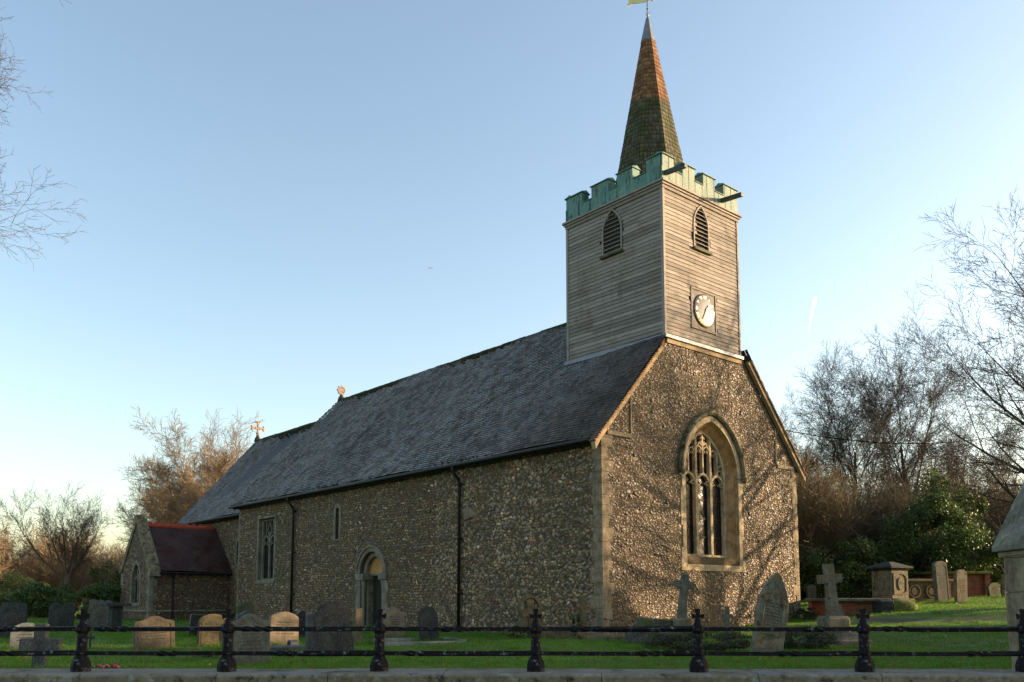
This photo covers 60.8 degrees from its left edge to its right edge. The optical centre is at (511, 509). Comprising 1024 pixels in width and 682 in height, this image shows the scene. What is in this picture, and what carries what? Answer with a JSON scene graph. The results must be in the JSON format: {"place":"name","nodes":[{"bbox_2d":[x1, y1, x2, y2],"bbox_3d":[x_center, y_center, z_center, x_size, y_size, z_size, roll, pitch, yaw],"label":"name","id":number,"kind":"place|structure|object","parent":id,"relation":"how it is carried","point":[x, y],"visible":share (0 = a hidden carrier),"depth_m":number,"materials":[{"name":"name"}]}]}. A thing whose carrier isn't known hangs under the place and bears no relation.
{"place":"outdoors","nodes":[
{"label":"outdoors","id":0,"kind":"place"},
{"bbox_2d":[0,595,1011,669],"bbox_3d":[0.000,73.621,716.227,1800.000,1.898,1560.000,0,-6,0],"label":"ground","id":1,"kind":"structure","parent":0,"point":[931,615],"depth_m":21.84,"materials":[{"name":"green plant"}]},
{"bbox_2d":[0,517,16,581],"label":"woodland tree","id":2,"kind":"object","parent":1,"relation":"on","point":[3,555],"visible":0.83,"depth_m":73.10,"materials":[{"name":"brown plant"}]},
{"bbox_2d":[0,602,26,638],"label":"headstone","id":3,"kind":"object","parent":1,"relation":"on","point":[12,614],"visible":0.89,"depth_m":23.85,"materials":[{"name":"stone"}]},
{"bbox_2d":[0,515,38,595],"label":"woodland tree","id":4,"kind":"object","parent":1,"relation":"on","point":[7,556],"visible":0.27,"depth_m":80.08,"materials":[{"name":"brown plant"}]},
{"bbox_2d":[9,623,34,649],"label":"headstone","id":5,"kind":"object","parent":1,"relation":"on","point":[15,637],"visible":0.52,"depth_m":19.60,"materials":[{"name":"beige stone"}]},
{"bbox_2d":[0,568,48,607],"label":"shrub","id":6,"kind":"object","parent":1,"relation":"on","point":[5,583],"visible":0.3,"depth_m":55.38,"materials":[{"name":"green plant"}]},
{"bbox_2d":[0,595,49,613],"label":"shrub","id":7,"kind":"object","parent":1,"relation":"on","point":[4,599],"visible":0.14,"depth_m":46.59,"materials":[{"name":"green plant"}]},
{"bbox_2d":[19,624,61,668],"bbox_3d":[-7.905,2.402,14.632,0.630,0.960,0.152,2,-6,-6],"label":"stone cross","id":8,"kind":"object","parent":1,"relation":"on","point":[41,641],"visible":0.81,"depth_m":14.58,"materials":[{"name":"stone"}]},
{"bbox_2d":[3,581,78,617],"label":"shrub","id":9,"kind":"object","parent":1,"relation":"on","point":[38,608],"visible":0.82,"depth_m":44.86,"materials":[{"name":"green plant"}]},
{"bbox_2d":[0,2,87,268],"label":"bare tree","id":10,"kind":"object","parent":1,"relation":"on","point":[10,209],"visible":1,"depth_m":16.68,"materials":[{"name":"beige plant"}]},
{"bbox_2d":[0,478,109,604],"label":"bare tree","id":11,"kind":"object","parent":1,"relation":"on","point":[78,549],"visible":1,"depth_m":47.66,"materials":[{"name":"brown plant"}]},
{"bbox_2d":[6,516,110,602],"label":"woodland tree","id":12,"kind":"object","parent":1,"relation":"on","point":[42,572],"visible":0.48,"depth_m":77.22,"materials":[{"name":"brown plant"}]},
{"bbox_2d":[11,563,105,607],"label":"undergrowth","id":13,"kind":"object","parent":1,"relation":"on","point":[72,602],"depth_m":97.71,"materials":[{"name":"green plant"}]},
{"bbox_2d":[23,523,96,607],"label":"woodland tree","id":14,"kind":"object","parent":1,"relation":"on","point":[76,603],"visible":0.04,"depth_m":85.71,"materials":[{"name":"brown plant"}]},
{"bbox_2d":[48,603,74,626],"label":"headstone","id":15,"kind":"object","parent":1,"relation":"on","point":[61,615],"visible":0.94,"depth_m":27.78,"materials":[{"name":"stone"}]},
{"bbox_2d":[62,583,121,619],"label":"shrub","id":16,"kind":"object","parent":1,"relation":"on","point":[101,592],"visible":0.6,"depth_m":43.18,"materials":[{"name":"green plant"}]},
{"bbox_2d":[88,632,95,649],"bbox_3d":[-9.557,3.090,19.789,0.200,0.600,0.040,3,-6,-10],"label":"stone cross","id":17,"kind":"object","parent":1,"relation":"on","point":[90,637],"visible":0.66,"depth_m":19.79,"materials":[{"name":"stone"}]},
{"bbox_2d":[87,599,112,626],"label":"headstone","id":18,"kind":"object","parent":1,"relation":"on","point":[99,614],"visible":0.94,"depth_m":30.72,"materials":[{"name":"grey stone"}]},
{"bbox_2d":[79,535,126,601],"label":"woodland tree","id":19,"kind":"object","parent":1,"relation":"on","point":[108,556],"visible":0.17,"depth_m":80.89,"materials":[{"name":"brown plant"}]},
{"bbox_2d":[88,560,120,600],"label":"shrub","id":20,"kind":"object","parent":1,"relation":"on","point":[101,581],"visible":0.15,"depth_m":49.30,"materials":[{"name":"green plant"}]},
{"bbox_2d":[100,544,125,600],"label":"woodland tree","id":21,"kind":"object","parent":1,"relation":"on","point":[118,565],"visible":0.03,"depth_m":77.68,"materials":[{"name":"brown plant"}]},
{"bbox_2d":[92,663,136,668],"bbox_3d":[-6.530,2.585,14.198,1.200,0.179,0.513,0,-6,0],"label":"posy","id":22,"kind":"object","parent":1,"relation":"on","point":[107,666],"visible":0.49,"depth_m":14.19,"materials":[{"name":"red plant"}]},
{"bbox_2d":[100,603,131,632],"bbox_3d":[-12.350,3.523,27.183,0.720,1.200,0.820,5,-8,-40],"label":"chest tomb","id":23,"kind":"object","parent":1,"relation":"on","point":[115,614],"visible":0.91,"depth_m":27.05,"materials":[{"name":"stone"}]},
{"bbox_2d":[133,616,174,650],"bbox_3d":[-7.829,2.849,19.119,0.840,1.020,0.148,2,-11,-38],"label":"headstone","id":24,"kind":"object","parent":1,"relation":"on","point":[159,639],"visible":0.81,"depth_m":19.07,"materials":[{"name":"beige stone"}]},
{"bbox_2d":[103,404,264,560],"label":"bare tree","id":25,"kind":"object","parent":1,"relation":"on","point":[154,505],"visible":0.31,"depth_m":59.90,"materials":[{"name":"brown plant"}]},
{"bbox_2d":[170,452,219,507],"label":"bare tree","id":26,"kind":"object","parent":1,"relation":"on","point":[199,491],"visible":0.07,"depth_m":56.74,"materials":[{"name":"brown plant"}]},
{"bbox_2d":[188,614,203,636],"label":"headstone","id":27,"kind":"object","parent":1,"relation":"on","point":[194,619],"visible":0.31,"depth_m":23.68,"materials":[{"name":"black stone"}]},
{"bbox_2d":[186,655,216,658],"bbox_3d":[-6.024,2.900,17.307,0.839,0.187,0.447,0,-6,0],"label":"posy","id":28,"kind":"object","parent":1,"relation":"on","point":[202,656],"visible":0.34,"depth_m":17.24,"materials":[{"name":"plant"}]},
{"bbox_2d":[175,433,228,502],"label":"bare tree","id":29,"kind":"object","parent":1,"relation":"on","point":[200,471],"depth_m":62.11,"materials":[{"name":"brown plant"}]},
{"bbox_2d":[197,614,225,645],"bbox_3d":[-6.791,2.881,19.832,0.660,0.999,0.128,8,-15,-37],"label":"headstone","id":30,"kind":"object","parent":1,"relation":"on","point":[205,637],"visible":0.56,"depth_m":19.77,"materials":[{"name":"brown stone"}]},
{"bbox_2d":[236,611,251,619],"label":"headstone","id":31,"kind":"object","parent":1,"relation":"on","point":[239,616],"visible":0.17,"depth_m":24.70,"materials":[{"name":"grey stone"}]},
{"bbox_2d":[236,602,254,614],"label":"headstone","id":32,"kind":"object","parent":1,"relation":"on","point":[243,607],"visible":0.23,"depth_m":28.74,"materials":[{"name":"stone"}]},
{"bbox_2d":[232,614,268,665],"bbox_3d":[-4.639,2.443,15.435,0.680,1.190,0.138,3,-8,-33],"label":"headstone","id":33,"kind":"object","parent":1,"relation":"on","point":[250,641],"visible":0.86,"depth_m":15.41,"materials":[{"name":"grey stone"}]},
{"bbox_2d":[268,612,298,644],"bbox_3d":[-5.322,2.910,20.326,0.750,1.050,0.122,8,-13,-41],"label":"headstone","id":34,"kind":"object","parent":1,"relation":"on","point":[283,619],"visible":0.59,"depth_m":20.28,"materials":[{"name":"stone"}]},
{"bbox_2d":[269,645,304,650],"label":"kerb slab","id":35,"kind":"structure","parent":1,"relation":"on","point":[281,647],"depth_m":18.88,"materials":[{"name":"grey stone"}]},
{"bbox_2d":[287,640,298,644],"bbox_3d":[-4.980,3.148,19.833,0.260,0.360,0.140,5,-8,-42],"label":"memorial vase","id":36,"kind":"object","parent":1,"relation":"on","point":[291,642],"visible":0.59,"depth_m":19.78,"materials":[{"name":"grey stone"}]},
{"bbox_2d":[295,610,305,638],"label":"headstone","id":37,"kind":"object","parent":1,"relation":"on","point":[300,614],"visible":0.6,"depth_m":23.77,"materials":[{"name":"black stone"}]},
{"bbox_2d":[305,613,318,650],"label":"headstone","id":38,"kind":"object","parent":1,"relation":"on","point":[311,641],"visible":0.26,"depth_m":18.25,"materials":[{"name":"grey stone"}]},
{"bbox_2d":[313,601,354,656],"bbox_3d":[-3.543,2.531,17.439,0.720,1.389,0.130,-7,-7,-30],"label":"headstone","id":39,"kind":"object","parent":1,"relation":"on","point":[332,614],"visible":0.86,"depth_m":17.40,"materials":[{"name":"stone"}]},
{"bbox_2d":[353,608,361,643],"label":"headstone","id":40,"kind":"object","parent":1,"relation":"on","point":[357,620],"visible":0.62,"depth_m":21.27,"materials":[{"name":"beige stone"}]},
{"bbox_2d":[382,607,404,637],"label":"headstone","id":41,"kind":"object","parent":1,"relation":"on","point":[395,616],"visible":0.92,"depth_m":23.02,"materials":[{"name":"stone"}]},
{"bbox_2d":[374,637,465,645],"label":"kerb set","id":42,"kind":"structure","parent":1,"relation":"on","point":[393,643],"depth_m":21.16,"materials":[{"name":"grey stone"}]},
{"bbox_2d":[417,606,438,640],"bbox_3d":[-2.112,3.043,22.183,0.530,1.149,0.103,-5,-2,-34],"label":"headstone","id":43,"kind":"object","parent":1,"relation":"on","point":[427,616],"visible":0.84,"depth_m":22.14,"materials":[{"name":"stone"}]},
{"bbox_2d":[119,0,806,635],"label":"church","id":44,"kind":"structure","parent":1,"relation":"on","point":[617,448],"depth_m":28.06,"materials":[{"name":"stone"}]},
{"bbox_2d":[130,560,140,605],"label":"vestry window","id":45,"kind":"structure","parent":44,"relation":"in","point":[135,584],"depth_m":42.44,"materials":[{"name":"stone"}]},
{"bbox_2d":[235,538,237,565],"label":"chancel window","id":46,"kind":"structure","parent":44,"relation":"in","point":[236,549],"depth_m":42.77,"materials":[{"name":"stone"}]},
{"bbox_2d":[256,514,276,583],"bbox_3d":[-10.861,1.803,39.008,0.350,3.000,1.940,5,-8,-41],"label":"two light window","id":47,"kind":"structure","parent":44,"relation":"in","point":[266,529],"depth_m":39.33,"materials":[{"name":"stone"}]},
{"bbox_2d":[333,503,340,540],"bbox_3d":[-6.841,0.488,34.292,0.065,1.460,0.560,5,-8,-41],"label":"slit window","id":48,"kind":"structure","parent":44,"relation":"in","point":[337,505],"depth_m":34.32,"materials":[{"name":"stone"}]},
{"bbox_2d":[355,545,387,625],"bbox_3d":[-4.902,3.053,32.286,0.855,3.430,2.260,5,-8,-41],"label":"doorway","id":49,"kind":"structure","parent":44,"relation":"in","point":[376,591],"depth_m":32.57,"materials":[{"name":"stone"}]},
{"bbox_2d":[679,410,747,571],"bbox_3d":[6.052,-0.580,26.933,3.320,4.974,0.696,5,-8,-40],"label":"west window","id":50,"kind":"structure","parent":44,"relation":"in","point":[712,523],"depth_m":27.31,"materials":[{"name":"stone"}]},
{"bbox_2d":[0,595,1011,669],"bbox_3d":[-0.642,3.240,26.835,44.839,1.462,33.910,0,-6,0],"label":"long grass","id":51,"kind":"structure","parent":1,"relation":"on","point":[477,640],"depth_m":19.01,"materials":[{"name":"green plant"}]},
{"bbox_2d":[0,598,1011,669],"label":"fallen leaves","id":52,"kind":"object","parent":1,"relation":"on","point":[555,657],"visible":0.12,"depth_m":16.48,"materials":[{"name":"brown plant"}]},
{"bbox_2d":[0,668,1023,681],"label":"stone wall","id":53,"kind":"structure","parent":1,"relation":"on","point":[497,675],"depth_m":8.73,"materials":[{"name":"grey stone"}]},
{"bbox_2d":[0,609,1023,671],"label":"iron railing","id":54,"kind":"object","parent":53,"relation":"on","point":[81,661],"visible":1,"depth_m":9.00,"materials":[{"name":"black metal"}]},
{"bbox_2d":[504,625,526,638],"bbox_3d":[0.121,3.182,22.200,0.647,0.514,0.398,0,-6,0],"label":"tomb","id":55,"kind":"object","parent":1,"relation":"on","point":[510,633],"visible":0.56,"depth_m":22.13,"materials":[{"name":"grey stone"}]},
{"bbox_2d":[517,594,543,637],"bbox_3d":[0.485,2.878,22.439,0.680,1.370,0.160,-2,-9,-26],"label":"wheel cross","id":56,"kind":"object","parent":1,"relation":"on","point":[525,620],"visible":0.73,"depth_m":22.38,"materials":[{"name":"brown stone"}]},
{"bbox_2d":[540,625,578,638],"bbox_3d":[1.200,3.285,22.483,1.100,0.580,0.350,3,-6,-24],"label":"ledger","id":57,"kind":"object","parent":1,"relation":"on","point":[551,634],"visible":0.26,"depth_m":22.28,"materials":[{"name":"beige stone"}]},
{"bbox_2d":[570,595,596,638],"bbox_3d":[1.800,2.851,22.125,0.600,1.350,0.400,3,-7,-30],"label":"stone cross","id":58,"kind":"object","parent":1,"relation":"on","point":[582,608],"visible":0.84,"depth_m":22.08,"materials":[{"name":"beige stone"}]},
{"bbox_2d":[571,614,580,635],"bbox_3d":[1.633,3.016,21.911,0.308,0.780,0.195,0,-6,0],"label":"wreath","id":59,"kind":"object","parent":58,"relation":"hanging from","point":[578,620],"visible":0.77,"depth_m":21.89,"materials":[{"name":"green plant"}]},
{"bbox_2d":[583,634,624,640],"bbox_3d":[2.550,3.334,21.875,1.500,0.360,0.600,3,-7,-30],"label":"ledger","id":60,"kind":"object","parent":1,"relation":"on","point":[607,637],"visible":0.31,"depth_m":21.57,"materials":[{"name":"beige stone"}]},
{"bbox_2d":[625,632,647,643],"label":"tomb","id":61,"kind":"object","parent":1,"relation":"on","point":[634,636],"visible":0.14,"depth_m":20.54,"materials":[{"name":"stone"}]},
{"bbox_2d":[636,617,672,636],"bbox_3d":[3.514,3.090,21.401,0.850,0.820,0.500,6,-7,-15],"label":"tomb","id":62,"kind":"object","parent":1,"relation":"on","point":[641,621],"visible":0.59,"depth_m":21.19,"materials":[{"name":"stone"}]},
{"bbox_2d":[660,632,674,645],"bbox_3d":[3.620,3.136,20.387,0.300,0.540,0.300,3,-6,-24],"label":"ledger","id":63,"kind":"object","parent":1,"relation":"on","point":[667,634],"visible":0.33,"depth_m":20.27,"materials":[{"name":"grey stone"}]},
{"bbox_2d":[671,573,693,643],"bbox_3d":[4.157,2.490,21.362,0.635,1.861,0.440,1,-6,-14],"label":"stone cross","id":64,"kind":"object","parent":1,"relation":"on","point":[684,584],"visible":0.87,"depth_m":21.33,"materials":[{"name":"grey stone"}]},
{"bbox_2d":[633,631,751,650],"bbox_3d":[4.067,2.977,19.411,2.764,0.583,1.140,0,-6,0],"label":"shrub","id":65,"kind":"object","parent":1,"relation":"on","point":[660,640],"visible":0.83,"depth_m":19.22,"materials":[{"name":"green plant"}]},
{"bbox_2d":[721,606,732,643],"bbox_3d":[5.123,2.904,20.817,0.300,1.180,0.080,4,-7,-16],"label":"stone cross","id":66,"kind":"object","parent":1,"relation":"on","point":[727,616],"visible":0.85,"depth_m":20.82,"materials":[{"name":"grey stone"}]},
{"bbox_2d":[750,572,788,651],"bbox_3d":[5.369,2.308,18.130,0.696,2.035,0.179,13,-12,-8],"label":"headstone","id":67,"kind":"object","parent":1,"relation":"on","point":[772,607],"visible":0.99,"depth_m":18.08,"materials":[{"name":"grey stone"}]},
{"bbox_2d":[793,608,815,619],"bbox_3d":[9.814,3.523,29.044,0.759,0.515,0.646,5,-8,-39],"label":"shrub","id":68,"kind":"object","parent":1,"relation":"on","point":[809,613],"visible":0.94,"depth_m":28.97,"materials":[{"name":"green plant"}]},
{"bbox_2d":[798,547,824,598],"bbox_3d":[12.967,2.914,39.953,2.691,2.668,2.791,0,-6,0],"label":"shrub","id":69,"kind":"object","parent":1,"relation":"on","point":[802,592],"visible":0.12,"depth_m":39.14,"materials":[{"name":"green plant"}]},
{"bbox_2d":[806,585,816,601],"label":"headstone","id":70,"kind":"object","parent":1,"relation":"on","point":[811,591],"visible":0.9,"depth_m":36.78,"materials":[{"name":"stone"}]},
{"bbox_2d":[774,388,849,583],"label":"bare tree","id":71,"kind":"object","parent":1,"relation":"on","point":[793,433],"visible":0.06,"depth_m":55.60,"materials":[{"name":"brown plant"}]},
{"bbox_2d":[783,626,843,649],"bbox_3d":[6.469,2.968,19.815,2.075,0.630,1.143,0,-6,0],"label":"shrub","id":72,"kind":"object","parent":1,"relation":"on","point":[821,641],"visible":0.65,"depth_m":19.55,"materials":[{"name":"green plant"}]},
{"bbox_2d":[776,401,888,580],"bbox_3d":[12.591,-0.144,41.107,8.038,9.305,8.072,5,-7,-39],"label":"thicket","id":73,"kind":"object","parent":1,"relation":"on","point":[809,527],"visible":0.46,"depth_m":39.41,"materials":[{"name":"plant"}]},
{"bbox_2d":[798,563,871,645],"bbox_3d":[7.850,2.375,21.369,1.360,2.105,1.100,1,-6,-12],"label":"stone cross","id":74,"kind":"object","parent":1,"relation":"on","point":[829,578],"visible":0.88,"depth_m":21.28,"materials":[{"name":"grey stone"}]},
{"bbox_2d":[805,469,878,596],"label":"thicket","id":75,"kind":"object","parent":1,"relation":"on","point":[850,537],"visible":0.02,"depth_m":45.41,"materials":[{"name":"plant"}]},
{"bbox_2d":[839,605,844,615],"bbox_3d":[8.300,3.008,22.109,0.240,1.180,0.096,1,-6,-10],"label":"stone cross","id":76,"kind":"object","parent":1,"relation":"on","point":[842,613],"visible":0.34,"depth_m":22.11,"materials":[{"name":"grey stone"}]},
{"bbox_2d":[791,432,893,596],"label":"thicket","id":77,"kind":"object","parent":1,"relation":"on","point":[850,490],"visible":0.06,"depth_m":42.47,"materials":[{"name":"plant"}]},
{"bbox_2d":[799,536,887,597],"bbox_3d":[14.526,2.641,38.402,3.712,2.843,2.934,2,-6,-20],"label":"shrub","id":78,"kind":"object","parent":1,"relation":"on","point":[848,588],"visible":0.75,"depth_m":38.00,"materials":[{"name":"green plant"}]},
{"bbox_2d":[805,598,890,615],"bbox_3d":[11.300,3.406,29.406,2.420,0.820,1.320,1,-6,-8],"label":"chest tomb","id":79,"kind":"object","parent":1,"relation":"on","point":[849,605],"visible":0.52,"depth_m":28.97,"materials":[{"name":"grey stone"}]},
{"bbox_2d":[783,338,990,575],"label":"bare tree","id":80,"kind":"object","parent":1,"relation":"on","point":[846,433],"visible":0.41,"depth_m":50.00,"materials":[{"name":"brown plant"}]},
{"bbox_2d":[865,562,914,601],"bbox_3d":[14.660,2.955,33.875,1.240,1.840,1.240,3,-7,-27],"label":"pedestal tomb","id":81,"kind":"object","parent":1,"relation":"on","point":[889,579],"visible":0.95,"depth_m":33.53,"materials":[{"name":"stone"}]},
{"bbox_2d":[872,599,917,612],"bbox_3d":[12.723,3.356,29.009,1.446,0.724,0.850,1,-6,-8],"label":"mossy tomb","id":82,"kind":"object","parent":1,"relation":"on","point":[882,606],"visible":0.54,"depth_m":28.65,"materials":[{"name":"stone"}]},
{"bbox_2d":[822,441,975,593],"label":"thicket","id":83,"kind":"object","parent":1,"relation":"on","point":[884,510],"visible":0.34,"depth_m":43.96,"materials":[{"name":"plant"}]},
{"bbox_2d":[825,533,974,596],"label":"shrub","id":84,"kind":"object","parent":1,"relation":"on","point":[881,553],"visible":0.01,"depth_m":40.63,"materials":[{"name":"green plant"}]},
{"bbox_2d":[802,618,1006,621],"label":"path","id":85,"kind":"structure","parent":1,"relation":"on","point":[902,619],"depth_m":27.20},
{"bbox_2d":[823,290,998,504],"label":"bare tree","id":86,"kind":"object","parent":1,"relation":"on","point":[863,385],"visible":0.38,"depth_m":51.84,"materials":[{"name":"brown plant"}]},
{"bbox_2d":[856,434,995,570],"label":"thicket","id":87,"kind":"object","parent":1,"relation":"on","point":[910,485],"visible":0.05,"depth_m":46.47,"materials":[{"name":"brown plant"}]},
{"bbox_2d":[908,579,953,602],"bbox_3d":[16.100,3.297,34.443,2.300,1.080,1.100,1,-6,-14],"label":"chest tomb","id":88,"kind":"object","parent":1,"relation":"on","point":[920,590],"visible":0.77,"depth_m":33.95,"materials":[{"name":"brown stone"}]},
{"bbox_2d":[876,490,990,578],"bbox_3d":[18.522,1.668,39.061,4.894,4.924,4.093,0,-6,0],"label":"evergreen tree","id":89,"kind":"object","parent":1,"relation":"on","point":[948,551],"visible":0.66,"depth_m":38.46,"materials":[{"name":"green plant"}]},
{"bbox_2d":[932,561,949,601],"bbox_3d":[16.148,2.869,32.863,0.610,1.839,0.148,-1,-5,-20],"label":"headstone","id":90,"kind":"object","parent":1,"relation":"on","point":[940,580],"visible":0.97,"depth_m":32.81,"materials":[{"name":"grey stone"}]},
{"bbox_2d":[906,466,989,571],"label":"evergreen tree","id":91,"kind":"object","parent":1,"relation":"on","point":[933,481],"visible":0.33,"depth_m":40.27,"materials":[{"name":"green plant"}]},
{"bbox_2d":[876,185,1023,543],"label":"bare tree","id":92,"kind":"object","parent":1,"relation":"on","point":[1001,462],"visible":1,"depth_m":31.30,"materials":[{"name":"brown plant"}]},
{"bbox_2d":[913,571,992,597],"bbox_3d":[19.200,3.445,38.047,2.720,1.420,1.620,1,-6,-6],"label":"chest tomb","id":93,"kind":"object","parent":1,"relation":"on","point":[978,582],"visible":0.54,"depth_m":37.52,"materials":[{"name":"red brick"}]},
{"bbox_2d":[954,570,967,602],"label":"headstone","id":94,"kind":"object","parent":1,"relation":"on","point":[960,587],"visible":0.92,"depth_m":31.82,"materials":[{"name":"beige stone"}]},
{"bbox_2d":[912,401,1023,508],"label":"bare tree","id":95,"kind":"object","parent":1,"relation":"on","point":[986,449],"visible":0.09,"depth_m":57.54,"materials":[{"name":"brown plant"}]},
{"bbox_2d":[918,433,1022,594],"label":"thicket","id":96,"kind":"object","parent":1,"relation":"on","point":[989,500],"visible":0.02,"depth_m":45.71,"materials":[{"name":"plant"}]},
{"bbox_2d":[940,448,1023,586],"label":"thicket","id":97,"kind":"object","parent":1,"relation":"on","point":[995,525],"visible":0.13,"depth_m":43.41,"materials":[{"name":"plant"}]},
{"bbox_2d":[971,530,1008,583],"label":"evergreen tree","id":98,"kind":"object","parent":1,"relation":"on","point":[991,561],"visible":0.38,"depth_m":40.12,"materials":[{"name":"green plant"}]},
{"bbox_2d":[986,583,1000,596],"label":"headstone","id":99,"kind":"object","parent":1,"relation":"on","point":[993,589],"visible":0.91,"depth_m":35.76,"materials":[{"name":"stone"}]},
{"bbox_2d":[1002,574,1005,596],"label":"headstone","id":100,"kind":"object","parent":1,"relation":"on","point":[1003,586],"visible":0.19,"depth_m":33.84,"materials":[{"name":"grey stone"}]},
{"bbox_2d":[992,482,1023,669],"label":"gate pier","id":101,"kind":"structure","parent":1,"relation":"on","point":[1008,542],"depth_m":10.76,"materials":[{"name":"stone"}]},
{"bbox_2d":[0,0,1023,571],"label":"sky","id":102,"kind":"structure","parent":0,"point":[290,203],"materials":[{"name":"blue"}]},
{"bbox_2d":[811,297,816,311],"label":"contrail","id":103,"kind":"object","parent":102,"relation":"in","point":[814,301],"visible":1,"depth_m":8611.12,"materials":[{"name":"white"}]}
]}

